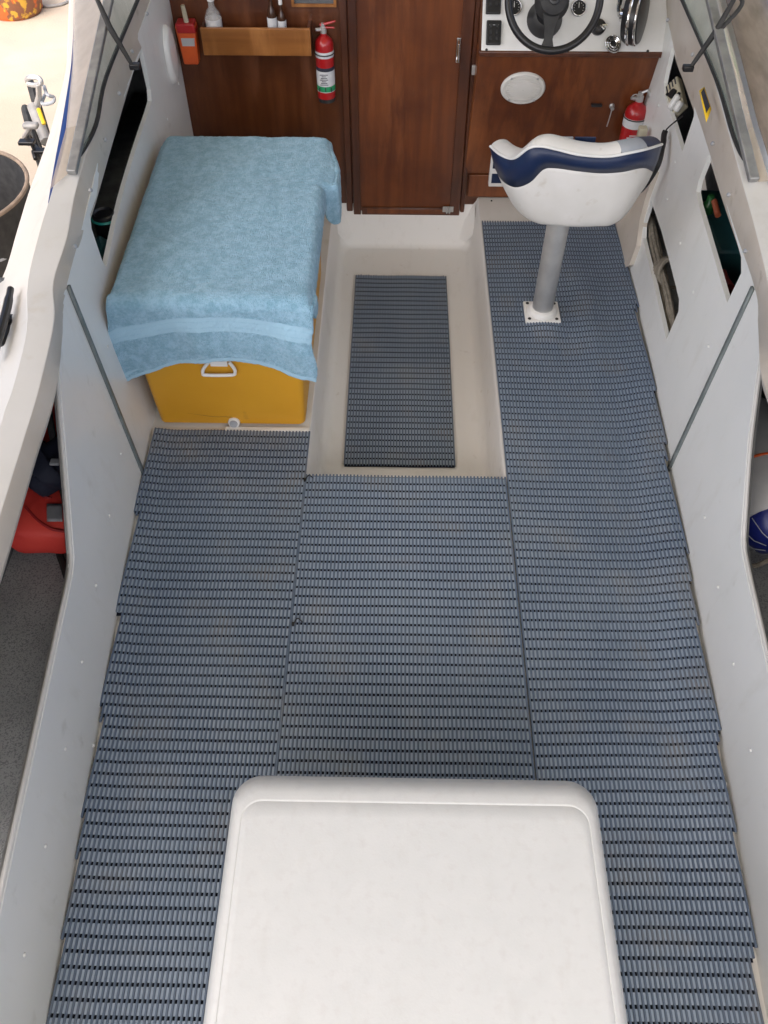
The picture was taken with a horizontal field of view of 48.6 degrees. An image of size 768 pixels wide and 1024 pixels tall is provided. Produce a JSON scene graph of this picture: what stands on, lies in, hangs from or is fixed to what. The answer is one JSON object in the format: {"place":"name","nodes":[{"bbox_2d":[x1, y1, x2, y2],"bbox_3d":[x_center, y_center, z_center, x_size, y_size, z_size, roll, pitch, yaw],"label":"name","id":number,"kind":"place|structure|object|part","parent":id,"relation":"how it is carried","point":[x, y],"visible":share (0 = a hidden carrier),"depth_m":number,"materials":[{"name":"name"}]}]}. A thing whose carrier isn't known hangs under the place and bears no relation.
{"place":"outdoors","nodes":[
{"label":"outdoors","id":0,"kind":"place"},
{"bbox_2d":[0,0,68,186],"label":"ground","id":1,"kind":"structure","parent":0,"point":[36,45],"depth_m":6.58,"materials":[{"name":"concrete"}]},
{"bbox_2d":[0,150,30,276],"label":"round tub","id":2,"kind":"object","parent":1,"relation":"on","point":[15,187],"visible":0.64,"depth_m":4.28,"materials":[{"name":"black plastic"}]},
{"bbox_2d":[0,0,42,20],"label":"orange basket","id":3,"kind":"object","parent":1,"relation":"on","point":[15,10],"visible":1,"depth_m":7.05,"materials":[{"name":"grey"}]},
{"bbox_2d":[42,0,68,7],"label":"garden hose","id":4,"kind":"object","parent":1,"relation":"on","point":[56,5],"visible":0.75,"depth_m":7.28,"materials":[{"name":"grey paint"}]},
{"bbox_2d":[0,0,767,1023],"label":"boat","id":5,"kind":"object","parent":1,"relation":"on","point":[424,110],"visible":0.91,"depth_m":2.50,"materials":[{"name":"white plastic"}]},
{"bbox_2d":[11,404,65,578],"bbox_3d":[-0.876,-0.132,2.228,0.215,0.289,0.566,1,51,1],"label":"life jacket","id":6,"kind":"object","parent":5,"relation":"on","point":[40,527],"visible":0.27,"depth_m":2.13,"materials":[{"name":"red fabric"}]},
{"bbox_2d":[29,437,60,496],"bbox_3d":[-0.832,-0.116,2.143,0.145,0.128,0.134,-17,53,-14],"label":"gear bag","id":7,"kind":"object","parent":6,"relation":"on","point":[45,480],"visible":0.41,"depth_m":2.10,"materials":[{"name":"blue fabric"}]},
{"bbox_2d":[95,236,106,260],"bbox_3d":[-0.826,-0.770,2.502,0.066,0.082,0.082,1,51,1],"label":"pouch","id":8,"kind":"object","parent":5,"relation":"on","point":[101,241],"visible":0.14,"depth_m":2.47,"materials":[{"name":"fabric"}]},
{"bbox_2d":[91,207,113,238],"bbox_3d":[-0.829,-0.844,2.561,0.082,0.128,0.082,1,51,1],"label":"travel cup","id":9,"kind":"object","parent":5,"relation":"on","point":[101,218],"visible":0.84,"depth_m":2.52,"materials":[{"name":"black plastic"}]},
{"bbox_3d":[-0.788,-1.351,2.479,0.032,0.200,1.042,2,51,2],"label":"side window","id":10,"kind":"part","parent":5,"relation":"part of","materials":[{"name":"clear glass"}]},
{"bbox_2d":[46,427,309,1023],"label":"floor mat","id":11,"kind":"object","parent":5,"relation":"on","point":[191,700],"visible":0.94,"depth_m":2.07,"materials":[{"name":"blue"}]},
{"bbox_2d":[175,4,199,64],"bbox_3d":[-0.700,-1.704,3.034,0.073,0.195,0.055,1,51,1],"label":"emergency beacon","id":12,"kind":"object","parent":5,"relation":"attached to","point":[186,27],"visible":1,"depth_m":3.02,"materials":[{"name":"orange plastic"}]},
{"bbox_2d":[205,0,222,26],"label":"bottle","id":13,"kind":"object","parent":5,"relation":"on","point":[213,20],"visible":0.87,"depth_m":3.00,"materials":[{"name":"grey plastic"}]},
{"bbox_2d":[145,252,320,426],"bbox_3d":[-0.474,-0.745,2.771,0.497,0.501,0.874,1,51,1],"label":"cooler","id":14,"kind":"object","parent":5,"relation":"on","point":[233,393],"visible":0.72,"depth_m":2.60,"materials":[{"name":"yellow plastic"}]},
{"bbox_2d":[106,136,341,381],"bbox_3d":[-0.463,-0.812,2.673,0.639,0.314,0.940,1,51,1],"label":"towel","id":15,"kind":"object","parent":14,"relation":"on","point":[220,260],"visible":1,"depth_m":2.43,"materials":[{"name":"blue fabric"}]},
{"bbox_2d":[267,0,277,27],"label":"bottle","id":16,"kind":"object","parent":5,"relation":"on","point":[271,18],"visible":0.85,"depth_m":2.98,"materials":[{"name":"brown glass"}]},
{"bbox_2d":[277,0,286,27],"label":"bottle","id":17,"kind":"object","parent":5,"relation":"on","point":[281,18],"visible":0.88,"depth_m":2.99,"materials":[{"name":"brown"}]},
{"bbox_2d":[314,20,335,103],"bbox_3d":[-0.211,-1.652,3.115,0.083,0.285,0.078,1,51,1],"label":"fire extinguisher","id":18,"kind":"object","parent":5,"relation":"attached to","point":[324,52],"visible":1,"depth_m":3.10,"materials":[{"name":"red paint"}]},
{"bbox_2d":[344,274,454,467],"bbox_3d":[0.061,-0.569,3.197,0.376,0.011,1.071,1,51,1],"label":"floor mat","id":19,"kind":"object","parent":5,"relation":"in","point":[399,408],"visible":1,"depth_m":3.14,"materials":[{"name":"blue"}]},
{"bbox_2d":[275,474,534,779],"bbox_3d":[0.047,0.667,1.929,0.602,0.013,1.999,1,51,1],"label":"floor mat","id":20,"kind":"object","parent":5,"relation":"on","point":[405,658],"visible":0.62,"depth_m":2.21,"materials":[{"name":"blue"}]},
{"bbox_3d":[0.095,-1.578,3.204,0.448,1.033,0.054,1,51,1],"label":"door","id":21,"kind":"part","parent":5,"relation":"part of","materials":[{"name":"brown wood"}]},
{"bbox_2d":[203,776,627,1023],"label":"engine cover","id":22,"kind":"object","parent":5,"relation":"on","point":[357,900],"visible":1,"depth_m":1.39,"materials":[{"name":"white plastic"}]},
{"bbox_2d":[482,221,763,1023],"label":"floor mat","id":23,"kind":"object","parent":5,"relation":"on","point":[625,723],"visible":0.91,"depth_m":2.23,"materials":[{"name":"blue"}]},
{"bbox_2d":[489,134,662,323],"bbox_3d":[0.564,-0.898,2.712,0.505,0.761,0.366,1,51,1],"label":"helm seat","id":24,"kind":"object","parent":23,"relation":"on","point":[558,185],"visible":1,"depth_m":2.45,"materials":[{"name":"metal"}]},
{"bbox_2d":[619,89,649,139],"bbox_3d":[0.939,-1.466,3.193,0.090,0.251,0.094,1,51,1],"label":"fire extinguisher","id":25,"kind":"object","parent":5,"relation":"attached to","point":[634,114],"visible":0.73,"depth_m":3.15,"materials":[{"name":"red paint"}]},
{"bbox_2d":[636,125,647,136],"bbox_3d":[0.929,-1.362,3.066,0.030,0.050,0.030,1,51,1],"label":"box","id":26,"kind":"object","parent":5,"relation":"attached to","point":[642,130],"visible":0.56,"depth_m":3.05,"materials":[{"name":"beige plastic"}]},
{"bbox_2d":[647,213,675,331],"bbox_3d":[0.994,-0.867,3.026,0.116,0.202,0.816,1,51,1],"label":"rope hank","id":27,"kind":"object","parent":5,"relation":"in","point":[659,260],"visible":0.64,"depth_m":2.92,"materials":[{"name":"beige fabric"}]},
{"bbox_2d":[641,114,683,192],"bbox_3d":[0.928,-1.200,2.842,0.065,0.258,0.119,30,57,22],"label":"coiled cord","id":28,"kind":"object","parent":5,"relation":"hanging from","point":[664,133],"visible":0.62,"depth_m":2.83,"materials":[{"name":"black plastic"}]},
{"bbox_2d":[666,76,687,117],"bbox_3d":[0.988,-1.405,2.891,0.065,0.081,0.171,1,51,1],"label":"marine radio","id":29,"kind":"object","parent":5,"relation":"attached to","point":[677,105],"visible":0.98,"depth_m":2.87,"materials":[{"name":"beige plastic"}]},
{"bbox_3d":[0.939,-1.341,2.467,0.015,0.216,1.069,-2,51,-2],"label":"side window","id":30,"kind":"part","parent":5,"relation":"part of","materials":[{"name":"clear glass"}]},
{"bbox_2d":[711,199,720,217],"bbox_3d":[0.986,-0.901,2.526,0.018,0.028,0.063,1,51,1],"label":"flare","id":31,"kind":"object","parent":5,"relation":"attached to","point":[716,209],"visible":1,"depth_m":2.52,"materials":[{"name":"brown plastic"}]},
{"bbox_2d":[701,190,740,284],"bbox_3d":[1.035,-0.834,2.681,0.120,0.200,0.340,1,51,1],"label":"storage box","id":32,"kind":"object","parent":5,"relation":"in","point":[728,251],"visible":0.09,"depth_m":2.55,"materials":[{"name":"teal plastic"}]},
{"bbox_2d":[703,194,714,214],"bbox_3d":[0.995,-0.933,2.621,0.040,0.091,0.040,1,51,1],"label":"cleaning bottle","id":33,"kind":"object","parent":32,"relation":"in","point":[707,205],"visible":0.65,"depth_m":2.60,"materials":[{"name":"green plastic"}]},
{"bbox_2d":[722,269,734,293],"bbox_3d":[0.974,-0.659,2.426,0.035,0.035,0.080,1,51,1],"label":"torch","id":34,"kind":"object","parent":5,"relation":"on","point":[730,285],"visible":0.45,"depth_m":2.40,"materials":[{"name":"red"}]},
{"bbox_2d":[748,397,767,567],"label":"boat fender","id":35,"kind":"object","parent":5,"relation":"in","point":[758,533],"visible":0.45,"depth_m":2.14,"materials":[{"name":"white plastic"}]},
{"bbox_2d":[754,452,767,457],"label":"orange line","id":36,"kind":"object","parent":5,"relation":"attached to","point":[760,454],"visible":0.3,"depth_m":2.18,"materials":[{"name":"plastic"}]},
{"bbox_2d":[18,75,55,165],"bbox_3d":[-2.051,-2.363,5.170,0.262,0.778,1.123,-11,52,-9],"label":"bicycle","id":37,"kind":"object","parent":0,"point":[35,135],"visible":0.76,"depth_m":4.84,"materials":[{"name":"metal"}]}
]}

